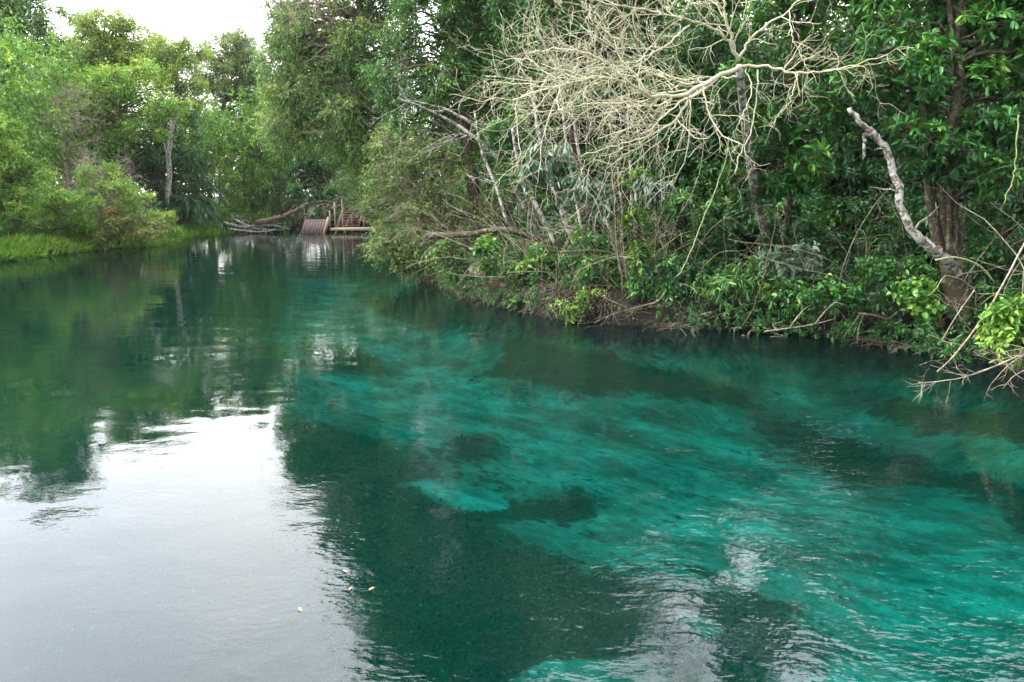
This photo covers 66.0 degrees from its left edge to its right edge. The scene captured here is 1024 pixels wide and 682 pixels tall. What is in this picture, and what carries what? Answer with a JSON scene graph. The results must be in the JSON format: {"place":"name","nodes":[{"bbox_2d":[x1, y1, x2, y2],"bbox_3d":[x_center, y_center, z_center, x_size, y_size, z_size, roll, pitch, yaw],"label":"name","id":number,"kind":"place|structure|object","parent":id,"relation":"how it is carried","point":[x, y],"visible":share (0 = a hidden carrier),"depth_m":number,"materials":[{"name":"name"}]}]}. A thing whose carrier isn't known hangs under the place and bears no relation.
{"place":"outdoors","nodes":[
{"label":"outdoors","id":0,"kind":"place"},
{"bbox_2d":[3,0,924,195],"label":"sky","id":1,"kind":"structure","parent":0,"point":[177,17],"materials":[{"name":"white"}]},
{"bbox_2d":[0,230,1023,681],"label":"water","id":2,"kind":"structure","parent":0,"point":[224,456],"depth_m":6.93,"materials":[{"name":"teal liquid"}]},
{"bbox_2d":[730,315,788,338],"bbox_3d":[4.673,-0.173,14.811,1.149,0.652,0.970,0,10,0],"label":"root tangle","id":3,"kind":"object","parent":2,"relation":"in","point":[782,335],"visible":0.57,"depth_m":14.75,"materials":[{"name":"brown plant"}]},
{"bbox_2d":[903,339,1023,403],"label":"dead twigs","id":4,"kind":"object","parent":2,"relation":"in","point":[1000,363],"visible":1,"depth_m":9.99,"materials":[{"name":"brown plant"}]},
{"bbox_2d":[41,196,1023,372],"bbox_3d":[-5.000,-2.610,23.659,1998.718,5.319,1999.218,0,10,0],"label":"ground","id":5,"kind":"structure","parent":0,"point":[620,298],"depth_m":15.93,"materials":[{"name":"brown soil"}]},
{"bbox_2d":[0,114,56,233],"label":"lime bush","id":6,"kind":"object","parent":5,"relation":"on","point":[13,160],"visible":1,"depth_m":35.97,"materials":[{"name":"green plant"}]},
{"bbox_2d":[0,0,91,190],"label":"feathery tree","id":7,"kind":"object","parent":5,"relation":"on","point":[37,23],"visible":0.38,"depth_m":48.90,"materials":[{"name":"green plant"}]},
{"bbox_2d":[9,166,106,238],"bbox_3d":[-22.699,-6.691,39.356,4.890,4.220,2.695,0,10,0],"label":"leafy shrub","id":8,"kind":"object","parent":5,"relation":"on","point":[52,212],"visible":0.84,"depth_m":39.17,"materials":[{"name":"green plant"}]},
{"bbox_2d":[17,61,111,227],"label":"dry tree","id":9,"kind":"object","parent":5,"relation":"on","point":[65,163],"visible":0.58,"depth_m":44.45,"materials":[{"name":"brown plant"}]},
{"bbox_2d":[18,85,124,192],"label":"dark tree","id":10,"kind":"object","parent":5,"relation":"on","point":[86,148],"visible":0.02,"depth_m":56.22,"materials":[{"name":"green plant"}]},
{"bbox_2d":[0,202,199,237],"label":"undergrowth","id":11,"kind":"object","parent":5,"relation":"on","point":[179,221],"visible":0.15,"depth_m":39.86,"materials":[{"name":"green plant"}]},
{"bbox_2d":[55,138,159,246],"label":"twiggy shrub","id":12,"kind":"object","parent":5,"relation":"on","point":[115,198],"visible":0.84,"depth_m":40.98,"materials":[{"name":"green plant"}]},
{"bbox_2d":[50,0,174,219],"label":"domed tree","id":13,"kind":"object","parent":5,"relation":"on","point":[103,45],"visible":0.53,"depth_m":54.17,"materials":[{"name":"green plant"}]},
{"bbox_2d":[0,222,233,261],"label":"bank grass","id":14,"kind":"structure","parent":5,"relation":"on","point":[18,246],"depth_m":38.06,"materials":[{"name":"green plant"}]},
{"bbox_2d":[78,206,169,250],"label":"croton bush","id":15,"kind":"object","parent":5,"relation":"on","point":[114,225],"visible":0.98,"depth_m":40.38,"materials":[{"name":"green plant"}]},
{"bbox_2d":[52,56,197,222],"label":"layered tree","id":16,"kind":"object","parent":5,"relation":"on","point":[123,86],"visible":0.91,"depth_m":47.94,"materials":[{"name":"green plant"}]},
{"bbox_2d":[110,204,186,240],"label":"bright shrub","id":17,"kind":"object","parent":5,"relation":"on","point":[174,232],"visible":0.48,"depth_m":43.44,"materials":[{"name":"green plant"}]},
{"bbox_2d":[101,97,235,219],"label":"shaded tree","id":18,"kind":"object","parent":5,"relation":"on","point":[182,159],"visible":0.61,"depth_m":57.83,"materials":[{"name":"green plant"}]},
{"bbox_2d":[160,117,177,204],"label":"pale tree","id":19,"kind":"object","parent":5,"relation":"on","point":[168,158],"visible":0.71,"depth_m":51.70,"materials":[{"name":"grey plant"}]},
{"bbox_2d":[133,31,220,222],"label":"yellowish tree","id":20,"kind":"object","parent":5,"relation":"on","point":[174,62],"visible":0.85,"depth_m":53.40,"materials":[{"name":"green plant"}]},
{"bbox_2d":[147,193,228,231],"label":"palm like plant","id":21,"kind":"object","parent":5,"relation":"on","point":[199,206],"visible":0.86,"depth_m":55.22,"materials":[{"name":"green plant"}]},
{"bbox_2d":[0,6,448,232],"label":"distant forest","id":22,"kind":"object","parent":5,"relation":"on","point":[8,90],"visible":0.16,"depth_m":55.15,"materials":[{"name":"green plant"}]},
{"bbox_2d":[187,24,274,218],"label":"open crowned tree","id":23,"kind":"object","parent":5,"relation":"on","point":[229,64],"visible":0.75,"depth_m":66.14,"materials":[{"name":"green plant"}]},
{"bbox_2d":[178,91,285,219],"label":"bushy tree","id":24,"kind":"object","parent":5,"relation":"on","point":[254,154],"visible":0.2,"depth_m":68.10,"materials":[{"name":"green plant"}]},
{"bbox_2d":[212,171,271,221],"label":"understory shrub","id":25,"kind":"object","parent":5,"relation":"on","point":[257,193],"visible":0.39,"depth_m":67.23,"materials":[{"name":"green plant"}]},
{"bbox_2d":[223,216,291,232],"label":"driftwood","id":26,"kind":"object","parent":5,"relation":"on","point":[243,225],"visible":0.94,"depth_m":61.29,"materials":[{"name":"grey wood"}]},
{"bbox_2d":[247,167,303,223],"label":"weeping shrub","id":27,"kind":"object","parent":5,"relation":"on","point":[277,183],"visible":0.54,"depth_m":67.33,"materials":[{"name":"green plant"}]},
{"bbox_2d":[255,196,308,225],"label":"fallen log","id":28,"kind":"object","parent":5,"relation":"on","point":[290,212],"visible":0.99,"depth_m":61.12,"materials":[{"name":"wood"}]},
{"bbox_2d":[283,140,368,218],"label":"dark leafed tree","id":29,"kind":"object","parent":5,"relation":"on","point":[311,180],"visible":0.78,"depth_m":64.47,"materials":[{"name":"green plant"}]},
{"bbox_2d":[229,0,434,244],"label":"drooping tree","id":30,"kind":"object","parent":5,"relation":"on","point":[328,78],"visible":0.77,"depth_m":31.01,"materials":[{"name":"green plant"}]},
{"bbox_2d":[260,124,411,221],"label":"backing tree","id":31,"kind":"object","parent":5,"relation":"on","point":[341,162],"visible":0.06,"depth_m":69.84,"materials":[{"name":"green plant"}]},
{"bbox_2d":[301,199,377,232],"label":"wooden dock","id":32,"kind":"object","parent":5,"relation":"on","point":[322,225],"visible":0.7,"depth_m":62.35,"materials":[{"name":"brown wood"}]},
{"bbox_2d":[369,225,444,280],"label":"fern like shrub","id":33,"kind":"object","parent":5,"relation":"on","point":[399,263],"visible":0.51,"depth_m":24.73,"materials":[{"name":"green plant"}]},
{"bbox_2d":[343,111,497,281],"bbox_3d":[-2.577,-4.622,24.715,4.725,5.504,3.541,-6,12,-31],"label":"twiggy tree","id":34,"kind":"object","parent":5,"relation":"on","point":[453,162],"visible":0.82,"depth_m":24.38,"materials":[{"name":"green plant"}]},
{"bbox_2d":[351,0,548,252],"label":"tall tree","id":35,"kind":"object","parent":5,"relation":"on","point":[449,17],"visible":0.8,"depth_m":24.48,"materials":[{"name":"green plant"}]},
{"bbox_2d":[368,35,543,237],"bbox_3d":[-1.420,-4.995,21.138,4.896,5.626,3.545,3,11,18],"label":"arched tree","id":36,"kind":"object","parent":5,"relation":"on","point":[516,191],"visible":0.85,"depth_m":21.25,"materials":[{"name":"grey plant"}]},
{"bbox_2d":[437,276,483,301],"bbox_3d":[-1.273,-1.223,20.419,2.514,1.252,1.588,5,11,27],"label":"root tangle","id":37,"kind":"object","parent":5,"relation":"on","point":[466,293],"visible":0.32,"depth_m":20.35,"materials":[{"name":"brown plant"}]},
{"bbox_2d":[424,236,497,291],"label":"leafed shrub","id":38,"kind":"object","parent":5,"relation":"on","point":[457,264],"visible":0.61,"depth_m":20.68,"materials":[{"name":"green plant"}]},
{"bbox_2d":[470,110,507,223],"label":"slender tree","id":39,"kind":"object","parent":5,"relation":"on","point":[496,186],"visible":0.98,"depth_m":17.61,"materials":[{"name":"grey plant"}]},
{"bbox_2d":[468,264,522,301],"bbox_3d":[-0.378,-1.357,18.757,1.601,0.879,0.476,7,12,34],"label":"fallen stump","id":40,"kind":"object","parent":5,"relation":"on","point":[498,284],"visible":0.6,"depth_m":18.56,"materials":[{"name":"grey wood"}]},
{"bbox_2d":[469,233,566,287],"bbox_3d":[0.212,-1.766,18.592,2.460,1.558,1.349,0,10,0],"label":"broadleaf shrub","id":41,"kind":"object","parent":5,"relation":"on","point":[484,247],"visible":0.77,"depth_m":18.38,"materials":[{"name":"green plant"}]},
{"bbox_2d":[425,210,621,254],"bbox_3d":[0.155,-2.517,20.178,5.196,2.667,1.726,2,10,13],"label":"horizontal log","id":42,"kind":"object","parent":5,"relation":"on","point":[461,234],"visible":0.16,"depth_m":19.99,"materials":[{"name":"wood"}]},
{"bbox_2d":[504,128,556,246],"bbox_3d":[0.482,-3.450,17.832,1.180,2.697,0.753,-5,11,-28],"label":"slender tree","id":43,"kind":"object","parent":5,"relation":"on","point":[549,232],"visible":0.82,"depth_m":18.00,"materials":[{"name":"grey plant"}]},
{"bbox_2d":[508,264,568,284],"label":"fallen branch","id":44,"kind":"object","parent":5,"relation":"on","point":[537,271],"visible":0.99,"depth_m":16.80,"materials":[{"name":"grey wood"}]},
{"bbox_2d":[494,0,596,254],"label":"overhanging tree","id":45,"kind":"object","parent":5,"relation":"on","point":[571,128],"visible":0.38,"depth_m":17.50,"materials":[{"name":"grey plant"}]},
{"bbox_2d":[515,142,577,313],"bbox_3d":[0.696,-2.264,16.328,1.306,3.647,1.139,0,10,0],"label":"hanging leaf sapling","id":46,"kind":"object","parent":5,"relation":"on","point":[534,165],"visible":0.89,"depth_m":16.17,"materials":[{"name":"green plant"}]},
{"bbox_2d":[515,76,580,258],"bbox_3d":[0.804,-3.980,18.431,0.949,4.160,1.720,-9,14,-42],"label":"slender tree","id":47,"kind":"object","parent":5,"relation":"on","point":[561,212],"visible":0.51,"depth_m":18.22,"materials":[{"name":"grey plant"}]},
{"bbox_2d":[532,80,588,255],"bbox_3d":[1.003,-3.908,17.855,1.092,3.921,1.184,-5,11,-26],"label":"slender tree","id":48,"kind":"object","parent":5,"relation":"on","point":[578,212],"visible":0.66,"depth_m":17.75,"materials":[{"name":"grey plant"}]},
{"bbox_2d":[408,0,713,262],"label":"tall forest","id":49,"kind":"object","parent":5,"relation":"on","point":[490,158],"visible":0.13,"depth_m":24.10,"materials":[{"name":"green plant"}]},
{"bbox_2d":[251,0,874,218],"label":"distant forest","id":50,"kind":"object","parent":5,"relation":"on","point":[750,8],"depth_m":44.38,"materials":[{"name":"green plant"}]},
{"bbox_2d":[548,282,605,323],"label":"bright leafed shrub","id":51,"kind":"object","parent":5,"relation":"on","point":[575,309],"visible":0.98,"depth_m":16.24,"materials":[{"name":"green plant"}]},
{"bbox_2d":[536,271,638,324],"bbox_3d":[1.422,-0.874,16.647,1.642,1.402,2.574,-7,12,-34],"label":"root tangle","id":52,"kind":"object","parent":5,"relation":"on","point":[590,301],"visible":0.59,"depth_m":16.37,"materials":[{"name":"brown plant"}]},
{"bbox_2d":[556,91,627,268],"bbox_3d":[1.466,-3.669,17.835,2.323,4.114,1.364,3,11,19],"label":"slender tree","id":53,"kind":"object","parent":5,"relation":"on","point":[581,166],"visible":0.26,"depth_m":17.85,"materials":[{"name":"grey plant"}]},
{"bbox_2d":[569,253,646,290],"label":"yellow spotted shrub","id":54,"kind":"object","parent":5,"relation":"on","point":[614,275],"visible":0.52,"depth_m":16.91,"materials":[{"name":"green plant"}]},
{"bbox_2d":[549,171,675,299],"bbox_3d":[2.032,-2.110,16.291,2.608,2.782,0.999,0,10,0],"label":"hanging leaf sapling","id":55,"kind":"object","parent":5,"relation":"on","point":[580,191],"visible":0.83,"depth_m":16.02,"materials":[{"name":"green plant"}]},
{"bbox_2d":[476,0,758,209],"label":"leafed tree","id":56,"kind":"object","parent":5,"relation":"on","point":[502,7],"visible":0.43,"depth_m":19.83,"materials":[{"name":"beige plant"}]},
{"bbox_2d":[604,96,638,254],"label":"slender tree","id":57,"kind":"object","parent":5,"relation":"on","point":[629,165],"visible":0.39,"depth_m":18.12,"materials":[{"name":"grey plant"}]},
{"bbox_2d":[586,291,665,331],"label":"fallen branch","id":58,"kind":"object","parent":5,"relation":"on","point":[655,302],"visible":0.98,"depth_m":15.50,"materials":[{"name":"brown wood"}]},
{"bbox_2d":[614,165,660,290],"bbox_3d":[2.540,-2.258,16.395,0.883,2.778,0.914,9,14,42],"label":"climbing vine","id":59,"kind":"object","parent":5,"relation":"on","point":[626,224],"visible":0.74,"depth_m":16.27,"materials":[{"name":"green plant"}]},
{"bbox_2d":[622,252,690,304],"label":"drooping shrub","id":60,"kind":"object","parent":5,"relation":"on","point":[672,269],"visible":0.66,"depth_m":16.10,"materials":[{"name":"green plant"}]},
{"bbox_2d":[568,188,747,257],"bbox_3d":[3.144,-2.272,17.424,3.848,2.188,1.396,0,10,0],"label":"shade shrub","id":61,"kind":"object","parent":5,"relation":"on","point":[597,240],"visible":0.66,"depth_m":17.27,"materials":[{"name":"green plant"}]},
{"bbox_2d":[649,201,684,301],"bbox_3d":[2.651,-1.401,15.806,1.625,2.770,0.301,-4,11,-23],"label":"liana","id":62,"kind":"object","parent":5,"relation":"on","point":[668,244],"visible":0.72,"depth_m":15.90,"materials":[{"name":"brown plant"}]},
{"bbox_2d":[642,303,700,335],"bbox_3d":[3.133,-0.328,15.405,1.336,0.867,1.473,4,11,23],"label":"root tangle","id":63,"kind":"object","parent":5,"relation":"on","point":[672,325],"visible":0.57,"depth_m":15.32,"materials":[{"name":"brown plant"}]},
{"bbox_2d":[373,228,988,364],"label":"waterline plants","id":64,"kind":"object","parent":5,"relation":"on","point":[849,321],"visible":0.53,"depth_m":15.27,"materials":[{"name":"green plant"}]},
{"bbox_2d":[435,0,928,269],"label":"bare tree","id":65,"kind":"object","parent":5,"relation":"on","point":[702,86],"visible":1,"depth_m":11.84,"materials":[{"name":"beige plant"}]},
{"bbox_2d":[681,128,704,212],"bbox_3d":[3.276,-3.083,14.278,0.382,1.515,0.035,0,10,0],"label":"liana","id":66,"kind":"object","parent":65,"relation":"hanging from","point":[699,170],"visible":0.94,"depth_m":14.27,"materials":[{"name":"green plant"}]},
{"bbox_2d":[676,136,728,276],"bbox_3d":[3.375,-2.365,14.004,0.852,2.471,0.055,0,10,0],"label":"liana","id":67,"kind":"object","parent":65,"relation":"hanging from","point":[709,204],"visible":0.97,"depth_m":13.97,"materials":[{"name":"green plant"}]},
{"bbox_2d":[735,70,758,174],"bbox_3d":[3.802,-3.534,12.766,0.316,1.650,0.072,0,10,0],"label":"liana","id":68,"kind":"object","parent":65,"relation":"hanging from","point":[752,121],"visible":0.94,"depth_m":12.77,"materials":[{"name":"yellow plant"}]},
{"bbox_2d":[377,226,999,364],"bbox_3d":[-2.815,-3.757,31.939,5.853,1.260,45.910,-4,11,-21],"label":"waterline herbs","id":69,"kind":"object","parent":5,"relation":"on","point":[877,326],"visible":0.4,"depth_m":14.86,"materials":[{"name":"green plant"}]},
{"bbox_2d":[354,116,1023,333],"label":"thin stem thicket","id":70,"kind":"object","parent":5,"relation":"on","point":[620,243],"visible":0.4,"depth_m":16.81,"materials":[{"name":"brown plant"}]},
{"bbox_2d":[611,166,626,279],"bbox_3d":[2.149,-2.403,15.874,0.392,2.348,0.131,0,10,0],"label":"liana","id":71,"kind":"object","parent":70,"relation":"hanging from","point":[615,218],"visible":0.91,"depth_m":15.84,"materials":[{"name":"brown plant"}]},
{"bbox_2d":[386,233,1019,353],"bbox_3d":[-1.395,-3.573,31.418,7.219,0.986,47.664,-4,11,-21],"label":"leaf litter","id":72,"kind":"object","parent":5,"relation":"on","point":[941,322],"visible":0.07,"depth_m":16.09,"materials":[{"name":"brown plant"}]},
{"bbox_2d":[387,222,1023,321],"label":"ground cover","id":73,"kind":"object","parent":5,"relation":"on","point":[709,267],"visible":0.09,"depth_m":16.24,"materials":[{"name":"green plant"}]},
{"bbox_2d":[394,186,1023,302],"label":"bushes","id":74,"kind":"object","parent":5,"relation":"on","point":[719,206],"visible":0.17,"depth_m":16.66,"materials":[{"name":"green plant"}]},
{"bbox_2d":[408,251,1022,382],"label":"root fringe","id":75,"kind":"object","parent":5,"relation":"on","point":[855,342],"visible":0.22,"depth_m":16.79,"materials":[{"name":"brown plant"}]},
{"bbox_2d":[701,253,784,315],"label":"lance leafed shrub","id":76,"kind":"object","parent":5,"relation":"on","point":[719,288],"visible":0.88,"depth_m":15.14,"materials":[{"name":"green plant"}]},
{"bbox_2d":[509,0,1023,294],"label":"dense forest","id":77,"kind":"object","parent":5,"relation":"on","point":[703,35],"visible":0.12,"depth_m":18.51,"materials":[{"name":"green plant"}]},
{"bbox_2d":[753,238,823,330],"bbox_3d":[5.138,-0.992,14.707,1.328,1.852,0.882,0,10,0],"label":"silver leafed shrub","id":78,"kind":"object","parent":5,"relation":"on","point":[813,261],"visible":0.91,"depth_m":14.54,"materials":[{"name":"green plant"}]},
{"bbox_2d":[745,201,853,259],"bbox_3d":[5.946,-1.918,16.451,2.189,2.018,1.098,0,10,0],"label":"shade shrub","id":79,"kind":"object","parent":5,"relation":"on","point":[818,223],"visible":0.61,"depth_m":16.24,"materials":[{"name":"green plant"}]},
{"bbox_2d":[764,300,845,331],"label":"fallen branch","id":80,"kind":"object","parent":5,"relation":"on","point":[790,327],"visible":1,"depth_m":13.64,"materials":[{"name":"wood"}]},
{"bbox_2d":[708,0,904,257],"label":"rosette tree","id":81,"kind":"object","parent":5,"relation":"on","point":[811,169],"visible":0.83,"depth_m":14.63,"materials":[{"name":"green plant"}]},
{"bbox_2d":[741,204,778,326],"bbox_3d":[4.512,-1.353,14.383,0.576,2.244,0.039,0,10,0],"label":"liana","id":82,"kind":"object","parent":81,"relation":"hanging from","point":[766,264],"visible":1,"depth_m":14.37,"materials":[{"name":"brown plant"}]},
{"bbox_2d":[771,272,880,325],"bbox_3d":[5.567,-0.687,14.211,1.720,1.135,1.200,0,10,0],"label":"round leafed shrub","id":83,"kind":"object","parent":5,"relation":"on","point":[856,296],"visible":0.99,"depth_m":13.96,"materials":[{"name":"green plant"}]},
{"bbox_2d":[656,2,997,248],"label":"deep forest","id":84,"kind":"object","parent":5,"relation":"on","point":[785,27],"visible":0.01,"depth_m":22.94,"materials":[{"name":"green plant"}]},
{"bbox_2d":[667,0,1023,256],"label":"dense forest","id":85,"kind":"object","parent":5,"relation":"on","point":[866,175],"visible":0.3,"depth_m":18.28,"materials":[{"name":"green plant"}]},
{"bbox_2d":[843,311,904,339],"bbox_3d":[6.161,-0.286,13.514,1.123,0.445,0.291,-3,11,-18],"label":"exposed root","id":86,"kind":"object","parent":5,"relation":"on","point":[869,314],"visible":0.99,"depth_m":13.51,"materials":[{"name":"brown plant"}]},
{"bbox_2d":[853,250,937,323],"bbox_3d":[6.551,-0.851,13.653,1.339,1.463,0.993,0,10,0],"label":"leafy thicket","id":87,"kind":"object","parent":5,"relation":"on","point":[880,270],"visible":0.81,"depth_m":13.52,"materials":[{"name":"green plant"}]},
{"bbox_2d":[886,274,945,331],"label":"heart leafed plant","id":88,"kind":"object","parent":5,"relation":"on","point":[923,306],"visible":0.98,"depth_m":12.85,"materials":[{"name":"green plant"}]},
{"bbox_2d":[825,0,1023,276],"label":"side forest","id":89,"kind":"object","parent":5,"relation":"on","point":[1002,150],"visible":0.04,"depth_m":17.52,"materials":[{"name":"green plant"}]},
{"bbox_2d":[829,0,1023,326],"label":"leafy tree","id":90,"kind":"object","parent":5,"relation":"on","point":[996,122],"visible":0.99,"depth_m":12.50,"materials":[{"name":"green plant"}]},
{"bbox_2d":[847,107,962,279],"bbox_3d":[6.323,-2.292,12.598,2.317,2.746,0.724,0,10,0],"label":"lichened snag","id":91,"kind":"object","parent":90,"relation":"attached to","point":[929,246],"visible":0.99,"depth_m":12.37,"materials":[{"name":"grey plant"}]},
{"bbox_2d":[935,256,995,282],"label":"hooked branch","id":92,"kind":"object","parent":90,"relation":"attached to","point":[987,273],"visible":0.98,"depth_m":12.46,"materials":[{"name":"beige plant"}]},
{"bbox_2d":[1003,115,1019,204],"bbox_3d":[7.310,-2.643,11.519,0.136,1.282,0.047,2,10,9],"label":"liana","id":93,"kind":"object","parent":90,"relation":"hanging from","point":[1015,157],"visible":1,"depth_m":11.48,"materials":[{"name":"green plant"}]},
{"bbox_2d":[889,334,989,364],"bbox_3d":[7.010,0.208,12.684,2.095,0.643,1.331,-2,10,-11],"label":"root tangle","id":94,"kind":"object","parent":5,"relation":"on","point":[938,351],"visible":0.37,"depth_m":12.63,"materials":[{"name":"brown plant"}]},
{"bbox_2d":[940,290,974,342],"bbox_3d":[6.734,-0.373,11.921,0.449,0.815,0.024,0,10,0],"label":"leaning pole","id":95,"kind":"object","parent":5,"relation":"on","point":[958,313],"visible":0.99,"depth_m":11.91,"materials":[{"name":"beige plant"}]},
{"bbox_2d":[928,243,1023,371],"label":"leaning pole","id":96,"kind":"object","parent":5,"relation":"on","point":[995,297],"visible":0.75,"depth_m":11.03,"materials":[{"name":"beige plant"}]},
{"bbox_2d":[959,195,1023,291],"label":"shade shrub","id":97,"kind":"object","parent":5,"relation":"on","point":[993,254],"visible":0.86,"depth_m":13.18,"materials":[{"name":"green plant"}]},
{"bbox_2d":[973,293,1023,370],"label":"waterside sapling","id":98,"kind":"object","parent":5,"relation":"on","point":[1005,322],"visible":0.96,"depth_m":10.65,"materials":[{"name":"green plant"}]}
]}

